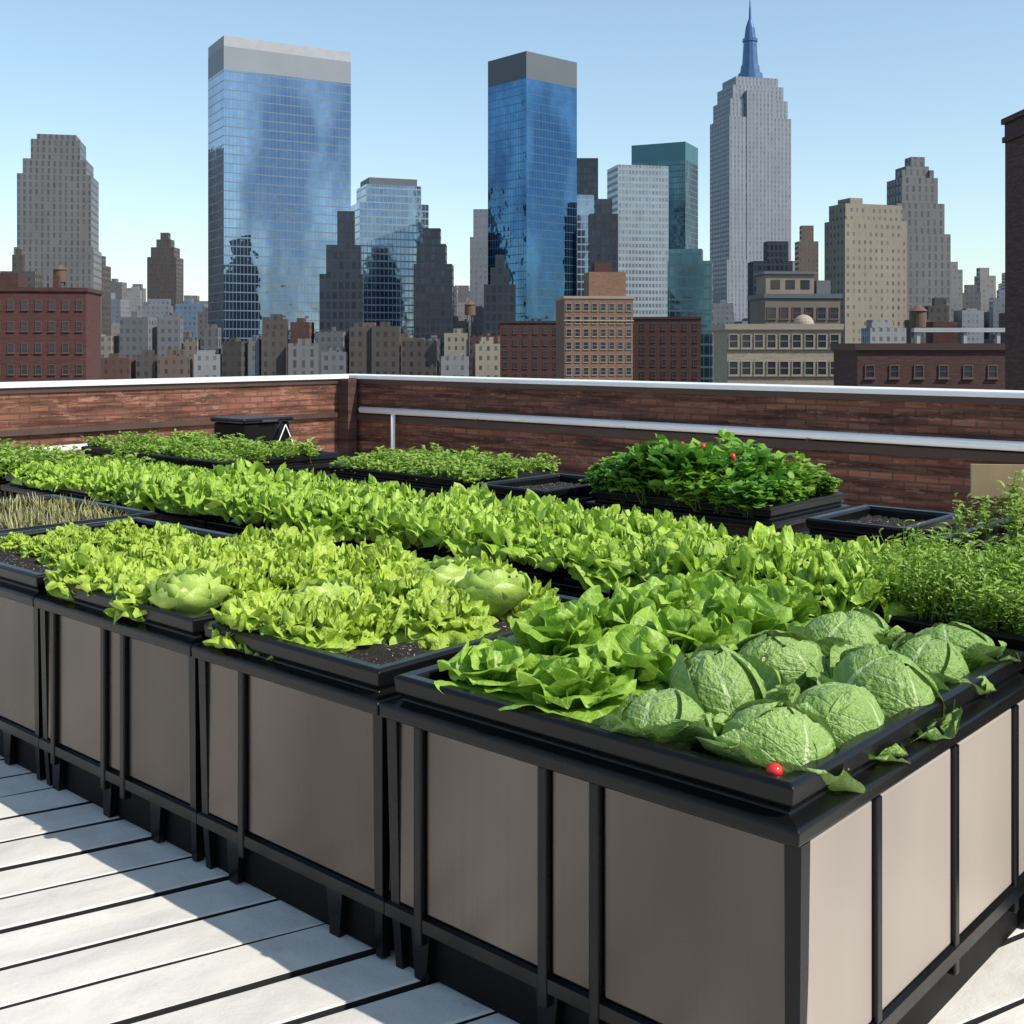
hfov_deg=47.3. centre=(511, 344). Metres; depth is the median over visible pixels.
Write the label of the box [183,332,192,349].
city block
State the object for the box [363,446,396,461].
seedling
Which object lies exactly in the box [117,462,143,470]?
row lettuce
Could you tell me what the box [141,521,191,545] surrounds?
lettuce
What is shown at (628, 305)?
window
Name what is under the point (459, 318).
city block
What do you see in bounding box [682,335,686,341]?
window
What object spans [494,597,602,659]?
loose leaf lettuce
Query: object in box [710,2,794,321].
limestone skyscraper
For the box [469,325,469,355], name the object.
city block
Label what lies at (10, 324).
window
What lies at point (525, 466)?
seedling
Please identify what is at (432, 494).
row lettuce
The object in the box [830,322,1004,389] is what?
brick building
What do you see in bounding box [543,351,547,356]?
window
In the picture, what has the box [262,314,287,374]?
city block
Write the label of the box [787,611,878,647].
savoy cabbage
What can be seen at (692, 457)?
dark green herb
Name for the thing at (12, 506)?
dry seedling clump
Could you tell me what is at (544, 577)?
planter
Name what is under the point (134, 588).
lettuce
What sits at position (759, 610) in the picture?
loose leaf lettuce
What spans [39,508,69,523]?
dry seedling clump
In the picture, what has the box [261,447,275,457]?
seedling clump
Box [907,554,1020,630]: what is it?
feathery herb
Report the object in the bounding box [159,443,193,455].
seedling clump
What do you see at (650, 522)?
row lettuce
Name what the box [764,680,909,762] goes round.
savoy cabbage
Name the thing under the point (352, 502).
row lettuce
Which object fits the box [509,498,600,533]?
row lettuce
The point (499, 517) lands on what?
row lettuce
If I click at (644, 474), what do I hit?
dark green herb
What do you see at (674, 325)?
window
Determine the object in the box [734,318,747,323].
city block
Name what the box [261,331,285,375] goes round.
city block
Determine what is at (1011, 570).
feathery herb
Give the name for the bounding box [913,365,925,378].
window
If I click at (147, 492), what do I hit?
row lettuce
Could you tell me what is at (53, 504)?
dry seedling clump
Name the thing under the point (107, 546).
lettuce
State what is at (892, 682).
savoy cabbage
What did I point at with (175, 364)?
city block
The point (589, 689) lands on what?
loose leaf lettuce
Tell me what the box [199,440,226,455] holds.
seedling clump
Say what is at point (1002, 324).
city block
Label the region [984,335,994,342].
city block
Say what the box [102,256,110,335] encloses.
dark tower block
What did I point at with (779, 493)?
dark green herb
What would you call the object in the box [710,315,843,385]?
tan brick house
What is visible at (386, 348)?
apartment building
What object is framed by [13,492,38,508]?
dry seedling clump
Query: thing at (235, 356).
city block
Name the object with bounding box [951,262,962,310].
city block
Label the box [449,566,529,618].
cabbage
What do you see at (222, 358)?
city block
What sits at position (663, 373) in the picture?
window
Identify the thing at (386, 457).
seedling
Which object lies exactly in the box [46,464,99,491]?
row lettuce
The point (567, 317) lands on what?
window
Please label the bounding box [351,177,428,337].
pale glass tower
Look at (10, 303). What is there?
window
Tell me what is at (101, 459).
seedling clump
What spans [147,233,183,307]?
slim stone tower
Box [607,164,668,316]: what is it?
white grid tower
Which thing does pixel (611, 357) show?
window
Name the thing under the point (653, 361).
window
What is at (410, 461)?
seedling
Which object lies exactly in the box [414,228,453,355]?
dark pointed tower
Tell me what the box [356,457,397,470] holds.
seedling
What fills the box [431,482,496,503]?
row lettuce
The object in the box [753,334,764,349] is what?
window
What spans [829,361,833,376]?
window
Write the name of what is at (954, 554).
feathery herb
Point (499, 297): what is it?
dark gabled block
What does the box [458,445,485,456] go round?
seedling
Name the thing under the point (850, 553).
row lettuce
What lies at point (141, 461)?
seedling clump
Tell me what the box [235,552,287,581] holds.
lettuce
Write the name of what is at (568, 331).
window
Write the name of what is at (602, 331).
window
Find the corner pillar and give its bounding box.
[338,379,356,462]
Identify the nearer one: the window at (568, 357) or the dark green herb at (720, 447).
the dark green herb at (720, 447)
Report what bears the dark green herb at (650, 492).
on the planter at (794, 515)
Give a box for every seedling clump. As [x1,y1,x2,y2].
[0,444,21,465]
[0,449,34,480]
[0,495,22,514]
[0,509,31,528]
[0,511,14,525]
[0,512,53,528]
[3,503,35,518]
[6,444,49,453]
[7,441,48,450]
[8,447,36,460]
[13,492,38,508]
[18,451,45,466]
[19,451,72,463]
[26,443,55,457]
[26,504,55,523]
[30,496,56,510]
[34,445,68,463]
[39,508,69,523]
[46,494,77,514]
[48,444,90,461]
[48,449,89,460]
[49,451,80,462]
[54,494,103,518]
[58,510,92,522]
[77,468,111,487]
[78,503,107,519]
[80,457,125,467]
[81,435,107,447]
[86,434,124,448]
[96,507,128,517]
[102,449,134,460]
[106,441,134,450]
[108,450,147,464]
[110,431,135,444]
[116,441,139,450]
[117,431,144,446]
[129,456,163,466]
[133,443,157,452]
[134,435,153,447]
[139,431,163,441]
[143,442,177,454]
[147,436,171,451]
[155,436,177,442]
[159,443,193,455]
[165,441,202,457]
[170,428,202,441]
[182,432,208,448]
[183,450,213,458]
[184,431,216,443]
[185,443,209,454]
[196,438,218,448]
[198,449,229,461]
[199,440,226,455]
[200,434,223,443]
[204,439,238,449]
[212,451,238,464]
[215,446,243,456]
[217,437,245,449]
[219,433,245,446]
[227,439,266,452]
[229,443,259,459]
[238,436,264,449]
[241,443,271,462]
[260,437,292,450]
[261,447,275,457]
[271,444,298,459]
[273,439,300,455]
[287,437,322,460]
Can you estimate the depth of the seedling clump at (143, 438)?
10.26 m
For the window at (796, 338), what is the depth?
125.68 m
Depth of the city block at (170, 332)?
442.52 m
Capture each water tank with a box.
[52,265,66,287]
[464,301,475,321]
[909,304,927,337]
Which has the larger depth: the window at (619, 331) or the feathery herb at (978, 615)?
the window at (619, 331)
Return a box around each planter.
[0,468,18,498]
[0,473,101,501]
[0,494,157,532]
[0,517,238,779]
[34,578,221,861]
[81,439,338,474]
[100,501,218,529]
[191,594,578,958]
[207,516,358,546]
[326,465,552,497]
[354,540,563,587]
[379,615,1023,1023]
[475,473,613,509]
[551,567,644,598]
[585,486,850,537]
[799,505,967,548]
[874,611,1023,673]
[938,516,1023,566]
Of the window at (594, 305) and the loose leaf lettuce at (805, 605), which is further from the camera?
the window at (594, 305)
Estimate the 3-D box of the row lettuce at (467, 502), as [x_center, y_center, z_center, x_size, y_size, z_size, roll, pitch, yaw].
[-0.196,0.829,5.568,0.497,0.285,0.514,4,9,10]
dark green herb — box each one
[579,462,615,493]
[600,446,631,491]
[604,444,646,502]
[610,441,679,504]
[632,457,671,495]
[646,433,668,496]
[647,442,716,506]
[652,439,725,492]
[663,461,721,511]
[685,442,752,479]
[689,428,755,449]
[699,467,749,514]
[708,450,764,486]
[715,445,729,455]
[715,474,778,517]
[716,437,760,465]
[727,448,801,482]
[729,442,773,455]
[732,444,779,461]
[747,470,792,506]
[770,453,806,487]
[776,450,787,463]
[778,470,815,503]
[782,451,829,485]
[782,463,823,498]
[806,467,842,496]
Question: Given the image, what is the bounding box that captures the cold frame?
[270,421,292,445]
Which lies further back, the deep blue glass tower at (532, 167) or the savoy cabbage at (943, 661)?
the deep blue glass tower at (532, 167)
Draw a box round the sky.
[0,0,1023,301]
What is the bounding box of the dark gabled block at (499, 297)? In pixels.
[484,255,515,335]
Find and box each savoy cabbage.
[592,688,727,750]
[669,643,794,715]
[693,699,865,792]
[733,630,830,692]
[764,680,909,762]
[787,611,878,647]
[806,641,962,741]
[842,607,905,649]
[891,632,995,694]
[914,621,1020,671]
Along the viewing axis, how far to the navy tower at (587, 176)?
633.29 m
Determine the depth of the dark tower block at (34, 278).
537.95 m
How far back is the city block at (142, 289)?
1496.33 m
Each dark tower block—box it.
[0,249,42,286]
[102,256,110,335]
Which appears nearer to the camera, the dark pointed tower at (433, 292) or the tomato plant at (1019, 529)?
the tomato plant at (1019, 529)
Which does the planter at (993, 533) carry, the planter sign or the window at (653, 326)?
the planter sign
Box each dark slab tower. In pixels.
[319,211,363,373]
[588,199,617,271]
[748,241,792,323]
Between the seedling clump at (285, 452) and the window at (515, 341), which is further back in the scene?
the window at (515, 341)
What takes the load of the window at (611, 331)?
in the brick apartment house at (594, 332)
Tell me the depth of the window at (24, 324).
184.43 m
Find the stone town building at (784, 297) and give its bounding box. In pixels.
[747,271,842,323]
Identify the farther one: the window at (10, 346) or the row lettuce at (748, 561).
the window at (10, 346)
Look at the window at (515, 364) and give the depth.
333.06 m
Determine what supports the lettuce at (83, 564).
in the planter at (121, 719)
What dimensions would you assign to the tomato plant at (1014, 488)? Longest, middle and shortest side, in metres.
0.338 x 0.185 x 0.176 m
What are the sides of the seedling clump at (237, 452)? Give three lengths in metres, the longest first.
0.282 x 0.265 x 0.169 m
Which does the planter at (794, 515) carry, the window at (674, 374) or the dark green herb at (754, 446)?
the dark green herb at (754, 446)
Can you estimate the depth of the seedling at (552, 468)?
8.41 m
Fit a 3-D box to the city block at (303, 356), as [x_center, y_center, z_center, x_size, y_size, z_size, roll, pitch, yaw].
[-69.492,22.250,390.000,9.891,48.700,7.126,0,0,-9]
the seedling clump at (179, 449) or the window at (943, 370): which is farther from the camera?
the window at (943, 370)
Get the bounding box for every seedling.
[329,456,356,470]
[340,452,372,473]
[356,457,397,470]
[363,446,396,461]
[369,459,402,471]
[375,452,405,467]
[383,448,409,461]
[390,446,414,456]
[395,454,422,472]
[397,462,421,473]
[402,450,429,461]
[403,456,434,470]
[409,449,432,456]
[412,461,450,479]
[414,455,446,464]
[421,443,449,455]
[422,452,442,457]
[422,456,454,475]
[428,460,462,477]
[433,450,461,459]
[436,460,482,483]
[440,451,461,462]
[450,451,485,466]
[451,449,485,463]
[452,455,482,472]
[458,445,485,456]
[473,466,499,480]
[475,451,498,463]
[475,454,496,465]
[482,453,523,478]
[485,457,515,473]
[494,452,518,462]
[513,458,538,473]
[518,457,536,464]
[530,453,560,473]
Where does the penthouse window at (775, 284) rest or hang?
in the stone town building at (784, 297)
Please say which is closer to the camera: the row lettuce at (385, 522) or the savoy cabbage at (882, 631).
the savoy cabbage at (882, 631)
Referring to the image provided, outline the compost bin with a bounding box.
[210,414,292,444]
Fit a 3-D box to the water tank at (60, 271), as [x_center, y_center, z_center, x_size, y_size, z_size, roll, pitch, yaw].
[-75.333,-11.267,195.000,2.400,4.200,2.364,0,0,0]
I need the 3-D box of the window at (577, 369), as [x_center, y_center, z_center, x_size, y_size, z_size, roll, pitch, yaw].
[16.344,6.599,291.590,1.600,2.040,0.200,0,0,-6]
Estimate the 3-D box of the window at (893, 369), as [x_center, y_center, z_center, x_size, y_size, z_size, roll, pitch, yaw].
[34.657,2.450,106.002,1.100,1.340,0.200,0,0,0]
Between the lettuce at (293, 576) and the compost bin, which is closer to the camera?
the lettuce at (293, 576)
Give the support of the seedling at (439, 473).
on the planter at (433, 484)
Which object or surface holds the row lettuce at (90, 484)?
on the planter at (11, 489)
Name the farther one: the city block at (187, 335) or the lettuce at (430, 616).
the city block at (187, 335)
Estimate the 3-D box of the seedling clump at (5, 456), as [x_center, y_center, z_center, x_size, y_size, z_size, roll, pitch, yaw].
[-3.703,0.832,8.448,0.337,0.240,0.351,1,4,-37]
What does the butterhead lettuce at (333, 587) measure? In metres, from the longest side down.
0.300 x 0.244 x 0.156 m
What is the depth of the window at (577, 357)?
291.63 m
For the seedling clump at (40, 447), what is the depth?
9.08 m
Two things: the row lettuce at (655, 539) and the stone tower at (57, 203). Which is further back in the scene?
the stone tower at (57, 203)
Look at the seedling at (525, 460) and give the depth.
8.58 m
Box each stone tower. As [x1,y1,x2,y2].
[14,134,101,333]
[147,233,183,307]
[887,157,950,321]
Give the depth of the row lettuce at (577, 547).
4.71 m
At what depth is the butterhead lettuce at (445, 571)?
4.11 m
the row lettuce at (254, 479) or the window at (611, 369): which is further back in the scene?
the window at (611, 369)
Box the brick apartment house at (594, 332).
[555,262,633,380]
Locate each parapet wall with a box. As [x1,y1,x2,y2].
[0,374,353,459]
[348,374,1023,528]
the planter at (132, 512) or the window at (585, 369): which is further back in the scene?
the window at (585, 369)
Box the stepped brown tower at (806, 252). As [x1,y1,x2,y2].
[795,226,817,280]
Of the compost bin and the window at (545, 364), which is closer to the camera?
the compost bin
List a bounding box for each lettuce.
[0,532,35,550]
[11,459,56,484]
[17,531,67,558]
[22,459,77,489]
[26,461,88,490]
[37,536,96,567]
[43,542,142,600]
[45,522,91,539]
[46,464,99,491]
[64,455,100,468]
[69,544,122,555]
[75,528,117,547]
[75,556,156,596]
[77,465,133,493]
[83,458,136,471]
[88,464,151,501]
[100,516,139,536]
[103,566,181,624]
[108,534,147,554]
[110,472,143,504]
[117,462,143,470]
[117,525,152,537]
[120,469,161,505]
[121,542,168,563]
[124,466,205,511]
[124,540,159,554]
[135,465,162,472]
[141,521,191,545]
[142,461,177,469]
[145,466,176,473]
[148,541,223,572]
[148,567,232,614]
[152,470,217,515]
[158,531,214,550]
[172,474,250,514]
[175,465,203,472]
[175,555,242,572]
[191,482,249,522]
[193,536,276,564]
[196,469,222,476]
[203,589,299,649]
[206,564,282,612]
[213,455,269,476]
[220,533,268,548]
[222,481,286,525]
[226,522,289,544]
[229,468,274,484]
[231,481,309,525]
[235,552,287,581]
[243,462,330,486]
[244,586,355,659]
[249,525,334,552]
[251,540,295,557]
[265,488,322,532]
[266,562,334,590]
[274,546,340,563]
[276,485,343,527]
[279,482,335,493]
[285,541,377,579]
[285,578,358,597]
[297,483,386,541]
[303,472,352,488]
[314,479,369,492]
[317,543,354,555]
[325,589,399,646]
[330,484,372,494]
[335,474,379,492]
[335,569,379,588]
[341,507,373,536]
[341,534,424,576]
[350,481,422,509]
[355,496,435,544]
[358,564,455,607]
[366,480,426,497]
[379,556,434,573]
[383,579,499,649]
[385,507,436,549]
[388,492,428,508]
[393,507,491,548]
[407,559,473,586]
[417,492,458,508]
[417,555,459,565]
[426,491,446,498]
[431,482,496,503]
[434,638,545,697]
[436,490,508,516]
[438,506,511,560]
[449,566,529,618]
[454,550,531,582]
[466,517,552,564]
[470,505,527,517]
[483,488,563,512]
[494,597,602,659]
[495,510,538,522]
[498,576,560,621]
[498,652,636,722]
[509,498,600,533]
[513,528,573,571]
[519,498,583,512]
[538,532,629,571]
[548,508,625,539]
[554,515,650,542]
[567,535,655,594]
[571,624,680,696]
[576,504,654,521]
[578,585,656,636]
[602,508,688,535]
[618,534,688,582]
[622,574,707,613]
[630,604,754,658]
[633,531,656,542]
[639,510,728,539]
[641,518,721,547]
[641,529,742,581]
[677,571,741,598]
[698,537,805,587]
[702,585,800,634]
[704,534,762,542]
[721,528,752,540]
[733,521,835,557]
[743,578,820,626]
[753,552,840,586]
[775,537,867,565]
[789,552,921,623]
[809,534,833,543]
[831,546,937,607]
[842,534,895,558]
[880,538,953,570]
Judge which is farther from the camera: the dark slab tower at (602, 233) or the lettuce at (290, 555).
the dark slab tower at (602, 233)
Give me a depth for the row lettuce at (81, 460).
7.93 m
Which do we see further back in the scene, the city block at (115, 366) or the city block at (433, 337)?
the city block at (433, 337)
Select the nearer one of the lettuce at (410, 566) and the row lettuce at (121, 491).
the lettuce at (410, 566)
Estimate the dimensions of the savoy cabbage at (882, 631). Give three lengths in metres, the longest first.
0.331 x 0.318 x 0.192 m
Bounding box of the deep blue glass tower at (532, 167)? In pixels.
[488,51,576,320]
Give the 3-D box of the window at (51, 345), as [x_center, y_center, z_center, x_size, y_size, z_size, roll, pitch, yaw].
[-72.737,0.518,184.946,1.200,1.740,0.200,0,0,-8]
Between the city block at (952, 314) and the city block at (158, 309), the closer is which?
the city block at (952, 314)
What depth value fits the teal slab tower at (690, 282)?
414.46 m
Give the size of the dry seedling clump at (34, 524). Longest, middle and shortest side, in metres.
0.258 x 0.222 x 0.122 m
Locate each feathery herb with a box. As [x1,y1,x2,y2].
[814,553,917,611]
[846,539,928,581]
[870,519,977,571]
[885,522,971,560]
[885,539,980,622]
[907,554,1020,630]
[911,546,1010,624]
[923,533,1023,632]
[952,531,1022,580]
[963,535,1023,574]
[965,531,1023,620]
[973,572,1023,635]
[988,565,1023,622]
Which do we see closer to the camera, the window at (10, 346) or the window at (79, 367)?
the window at (10, 346)
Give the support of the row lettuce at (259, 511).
in the planter at (220, 524)
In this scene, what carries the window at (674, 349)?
in the red brick house at (666, 349)
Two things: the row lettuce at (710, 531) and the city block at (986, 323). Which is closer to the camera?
the row lettuce at (710, 531)
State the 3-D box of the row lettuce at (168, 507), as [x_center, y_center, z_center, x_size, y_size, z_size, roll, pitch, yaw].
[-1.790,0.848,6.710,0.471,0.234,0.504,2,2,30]
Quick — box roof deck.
[0,755,1023,1023]
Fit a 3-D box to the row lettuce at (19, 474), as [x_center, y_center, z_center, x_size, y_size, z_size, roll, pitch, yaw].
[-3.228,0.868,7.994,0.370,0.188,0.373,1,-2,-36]
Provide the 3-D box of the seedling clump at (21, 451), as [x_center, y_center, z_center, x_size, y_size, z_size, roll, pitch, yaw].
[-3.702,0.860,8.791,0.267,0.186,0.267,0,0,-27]
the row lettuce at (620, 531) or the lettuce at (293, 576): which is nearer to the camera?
the lettuce at (293, 576)
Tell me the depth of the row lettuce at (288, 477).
6.69 m
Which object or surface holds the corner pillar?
on the roof deck
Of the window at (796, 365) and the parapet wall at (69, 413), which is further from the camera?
the window at (796, 365)
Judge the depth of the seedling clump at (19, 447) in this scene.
9.19 m
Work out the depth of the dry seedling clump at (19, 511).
6.38 m
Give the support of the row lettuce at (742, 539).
in the planter at (567, 585)
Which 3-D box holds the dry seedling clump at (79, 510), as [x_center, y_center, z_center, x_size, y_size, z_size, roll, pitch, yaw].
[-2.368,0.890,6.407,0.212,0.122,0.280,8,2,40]
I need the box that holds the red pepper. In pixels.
[730,453,735,460]
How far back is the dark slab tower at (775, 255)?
635.52 m
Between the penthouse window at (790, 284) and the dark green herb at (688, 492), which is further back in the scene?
the penthouse window at (790, 284)
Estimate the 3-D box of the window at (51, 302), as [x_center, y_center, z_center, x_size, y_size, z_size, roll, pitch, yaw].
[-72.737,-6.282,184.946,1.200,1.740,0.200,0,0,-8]
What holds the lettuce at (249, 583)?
in the planter at (121, 719)
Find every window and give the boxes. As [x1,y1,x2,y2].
[6,300,14,310]
[6,321,14,331]
[6,343,14,353]
[7,364,13,374]
[20,300,28,310]
[20,321,28,331]
[20,343,28,353]
[21,364,27,374]
[34,300,41,310]
[34,321,41,331]
[34,343,41,353]
[35,364,41,374]
[48,300,55,310]
[48,343,55,353]
[49,321,54,331]
[49,364,54,374]
[61,300,69,310]
[61,343,69,353]
[62,321,68,331]
[62,364,69,374]
[75,300,82,310]
[75,343,82,353]
[75,364,82,374]
[76,321,82,331]
[513,327,517,333]
[513,339,517,345]
[513,351,517,356]
[513,362,517,368]
[523,327,527,333]
[523,339,527,345]
[523,351,527,356]
[523,362,527,368]
[533,327,537,333]
[533,339,537,345]
[533,351,537,356]
[533,362,537,368]
[543,327,547,333]
[543,339,547,345]
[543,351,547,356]
[543,362,547,368]
[566,303,571,310]
[566,316,571,323]
[566,329,571,336]
[566,342,571,349]
[566,355,571,362]
[566,367,571,375]
[574,342,580,349]
[574,355,580,362]
[574,367,580,375]
[575,303,579,310]
[575,316,579,323]
[575,329,579,336]
[583,303,588,310]
[583,316,588,323]
[583,329,588,336]
[583,342,588,349]
[583,355,588,362]
[583,367,588,375]
[591,342,597,349]
[591,355,597,362]
[591,367,597,375]
[592,303,596,310]
[592,316,596,323]
[592,329,596,336]
[600,303,605,310]
[600,316,605,323]
[600,329,605,336]
[600,342,605,349]
[600,355,605,362]
[600,367,605,375]
[609,303,614,310]
[609,316,614,323]
[609,329,614,336]
[609,342,614,349]
[609,355,614,362]
[609,367,614,374]
[617,303,623,311]
[617,316,622,323]
[617,329,622,336]
[617,342,623,349]
[617,355,623,362]
[617,367,622,374]
[626,303,631,311]
[626,316,631,323]
[626,329,631,336]
[626,342,631,349]
[626,354,631,362]
[626,367,631,374]
[640,323,644,330]
[640,335,644,341]
[640,347,644,353]
[640,359,644,365]
[640,371,644,377]
[650,323,655,330]
[651,335,655,341]
[651,347,655,353]
[651,359,655,365]
[651,371,655,377]
[661,323,665,329]
[661,335,665,341]
[661,347,665,353]
[661,359,665,365]
[661,371,665,377]
[672,323,676,329]
[672,335,676,341]
[672,347,676,353]
[672,359,676,365]
[672,371,676,378]
[682,323,686,329]
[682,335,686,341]
[682,347,686,353]
[682,359,687,366]
[682,371,687,378]
[693,323,697,329]
[693,335,697,341]
[693,347,697,354]
[693,359,697,366]
[693,371,697,378]
[728,334,739,349]
[728,361,739,376]
[740,334,751,349]
[740,361,751,376]
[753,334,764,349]
[753,361,764,376]
[766,307,776,319]
[766,334,777,349]
[766,361,777,376]
[771,280,779,288]
[778,334,789,349]
[778,361,789,376]
[779,307,789,319]
[786,280,794,288]
[791,307,800,319]
[791,334,802,349]
[791,361,802,376]
[801,280,809,288]
[803,334,814,349]
[803,361,814,376]
[805,307,814,319]
[816,307,826,319]
[816,334,827,349]
[816,361,827,376]
[829,307,839,319]
[829,334,839,349]
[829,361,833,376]
[864,365,875,378]
[888,365,900,378]
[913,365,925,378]
[937,365,949,378]
[962,365,974,378]
[986,365,998,378]
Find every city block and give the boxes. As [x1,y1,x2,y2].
[101,334,118,357]
[101,353,135,379]
[111,279,126,299]
[111,293,129,322]
[111,323,119,335]
[120,311,156,378]
[127,284,145,304]
[127,287,141,312]
[136,299,172,319]
[137,350,156,378]
[157,320,158,377]
[158,350,192,377]
[159,315,182,355]
[175,298,207,338]
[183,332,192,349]
[184,295,198,303]
[184,337,199,377]
[191,295,207,301]
[194,350,221,376]
[198,308,207,349]
[202,324,220,353]
[221,345,222,376]
[223,337,247,376]
[248,344,248,375]
[249,335,260,375]
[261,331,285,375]
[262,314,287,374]
[288,339,318,374]
[290,318,313,342]
[315,327,345,374]
[321,348,347,373]
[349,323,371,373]
[363,323,375,327]
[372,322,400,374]
[401,334,424,374]
[402,339,438,375]
[427,335,441,375]
[441,353,469,376]
[443,329,467,355]
[454,286,457,315]
[454,316,468,355]
[455,285,469,301]
[458,298,469,324]
[458,315,466,320]
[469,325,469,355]
[470,333,499,376]
[471,306,483,335]
[473,337,499,376]
[713,300,732,324]
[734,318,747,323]
[861,320,905,342]
[904,320,930,342]
[924,298,948,321]
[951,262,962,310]
[951,307,953,321]
[954,308,983,342]
[963,285,980,309]
[974,268,995,311]
[984,312,988,338]
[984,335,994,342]
[989,290,1004,338]
[999,313,1004,342]
[1002,273,1004,289]
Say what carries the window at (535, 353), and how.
in the red brick house at (527, 349)
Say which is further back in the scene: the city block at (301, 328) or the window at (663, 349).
the city block at (301, 328)
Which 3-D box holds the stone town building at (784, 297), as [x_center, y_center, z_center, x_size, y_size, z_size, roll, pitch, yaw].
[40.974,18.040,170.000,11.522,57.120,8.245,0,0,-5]
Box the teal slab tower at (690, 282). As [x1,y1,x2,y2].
[668,249,712,382]
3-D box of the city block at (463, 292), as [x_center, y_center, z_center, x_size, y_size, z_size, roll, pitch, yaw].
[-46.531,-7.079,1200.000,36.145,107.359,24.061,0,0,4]
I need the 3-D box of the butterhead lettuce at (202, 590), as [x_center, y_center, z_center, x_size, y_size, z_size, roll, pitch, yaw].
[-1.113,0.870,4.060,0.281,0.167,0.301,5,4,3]
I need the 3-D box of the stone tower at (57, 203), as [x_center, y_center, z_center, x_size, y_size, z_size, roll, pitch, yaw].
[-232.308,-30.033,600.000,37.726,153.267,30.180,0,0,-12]
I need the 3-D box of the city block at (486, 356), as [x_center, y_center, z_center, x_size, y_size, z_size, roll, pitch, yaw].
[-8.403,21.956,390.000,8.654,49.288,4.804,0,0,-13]
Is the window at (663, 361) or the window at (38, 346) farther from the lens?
the window at (663, 361)
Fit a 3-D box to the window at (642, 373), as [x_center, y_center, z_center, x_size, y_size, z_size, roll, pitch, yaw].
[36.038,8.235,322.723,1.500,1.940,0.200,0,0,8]
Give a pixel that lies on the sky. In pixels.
(869, 86)
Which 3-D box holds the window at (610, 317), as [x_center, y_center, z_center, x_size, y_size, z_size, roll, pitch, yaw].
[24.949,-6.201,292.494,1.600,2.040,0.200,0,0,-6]
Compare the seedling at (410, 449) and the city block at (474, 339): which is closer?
the seedling at (410, 449)
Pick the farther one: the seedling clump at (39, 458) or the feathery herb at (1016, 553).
the seedling clump at (39, 458)
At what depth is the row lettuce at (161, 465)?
7.79 m
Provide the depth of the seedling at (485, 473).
7.93 m
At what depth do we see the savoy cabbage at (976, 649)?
3.35 m
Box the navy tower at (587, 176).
[577,158,597,199]
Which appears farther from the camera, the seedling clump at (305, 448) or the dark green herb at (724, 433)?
the seedling clump at (305, 448)
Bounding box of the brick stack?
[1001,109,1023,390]
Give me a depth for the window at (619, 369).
292.77 m
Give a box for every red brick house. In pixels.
[0,273,102,381]
[499,321,555,378]
[633,317,701,381]
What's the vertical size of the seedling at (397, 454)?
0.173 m
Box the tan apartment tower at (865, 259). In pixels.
[824,198,906,342]
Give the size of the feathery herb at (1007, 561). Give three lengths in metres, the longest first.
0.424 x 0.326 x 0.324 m
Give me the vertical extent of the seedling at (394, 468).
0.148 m
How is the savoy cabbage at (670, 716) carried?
on the planter at (551, 869)
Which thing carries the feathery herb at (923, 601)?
in the planter at (1014, 641)
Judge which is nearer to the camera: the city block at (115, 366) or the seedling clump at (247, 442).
the seedling clump at (247, 442)
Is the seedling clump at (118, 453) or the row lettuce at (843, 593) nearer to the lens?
the row lettuce at (843, 593)
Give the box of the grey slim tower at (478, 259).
[470,209,487,335]
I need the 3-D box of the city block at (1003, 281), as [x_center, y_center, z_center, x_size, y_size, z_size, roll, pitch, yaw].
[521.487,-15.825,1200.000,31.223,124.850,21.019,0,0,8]
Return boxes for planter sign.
[970,464,1023,527]
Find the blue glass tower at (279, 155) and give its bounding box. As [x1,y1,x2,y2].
[208,35,350,344]
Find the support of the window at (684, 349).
in the red brick house at (666, 349)
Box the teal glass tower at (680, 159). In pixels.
[631,142,697,248]
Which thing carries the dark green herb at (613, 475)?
on the planter at (794, 515)
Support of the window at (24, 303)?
in the red brick house at (53, 333)
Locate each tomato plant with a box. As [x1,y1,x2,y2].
[952,493,986,538]
[967,493,1003,540]
[992,469,1023,532]
[997,491,1023,544]
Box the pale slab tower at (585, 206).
[577,195,593,295]
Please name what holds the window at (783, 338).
in the tan brick house at (798, 351)
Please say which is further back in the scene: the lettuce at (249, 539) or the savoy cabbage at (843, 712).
the lettuce at (249, 539)
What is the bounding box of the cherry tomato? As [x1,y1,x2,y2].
[766,762,782,774]
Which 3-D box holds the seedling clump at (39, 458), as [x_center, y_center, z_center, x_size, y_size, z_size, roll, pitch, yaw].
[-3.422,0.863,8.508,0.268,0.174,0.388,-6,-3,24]
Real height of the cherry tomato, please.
0.032 m
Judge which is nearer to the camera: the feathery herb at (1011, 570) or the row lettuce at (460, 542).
the feathery herb at (1011, 570)
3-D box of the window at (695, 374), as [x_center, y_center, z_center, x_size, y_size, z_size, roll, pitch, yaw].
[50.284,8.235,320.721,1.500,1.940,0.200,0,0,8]
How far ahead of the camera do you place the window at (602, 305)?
292.27 m
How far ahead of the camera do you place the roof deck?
3.25 m
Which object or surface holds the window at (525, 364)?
in the red brick house at (527, 349)
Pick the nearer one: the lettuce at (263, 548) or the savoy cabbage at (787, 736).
the savoy cabbage at (787, 736)
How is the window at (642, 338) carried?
in the red brick house at (666, 349)
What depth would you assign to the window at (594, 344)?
292.06 m
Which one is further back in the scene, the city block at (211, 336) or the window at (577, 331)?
the city block at (211, 336)
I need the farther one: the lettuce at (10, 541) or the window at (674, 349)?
the window at (674, 349)
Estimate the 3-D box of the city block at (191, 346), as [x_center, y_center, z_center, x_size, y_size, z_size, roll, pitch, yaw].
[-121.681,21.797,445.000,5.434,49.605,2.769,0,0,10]
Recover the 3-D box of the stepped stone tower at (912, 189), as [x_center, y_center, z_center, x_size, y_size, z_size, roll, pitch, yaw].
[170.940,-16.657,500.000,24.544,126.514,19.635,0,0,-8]

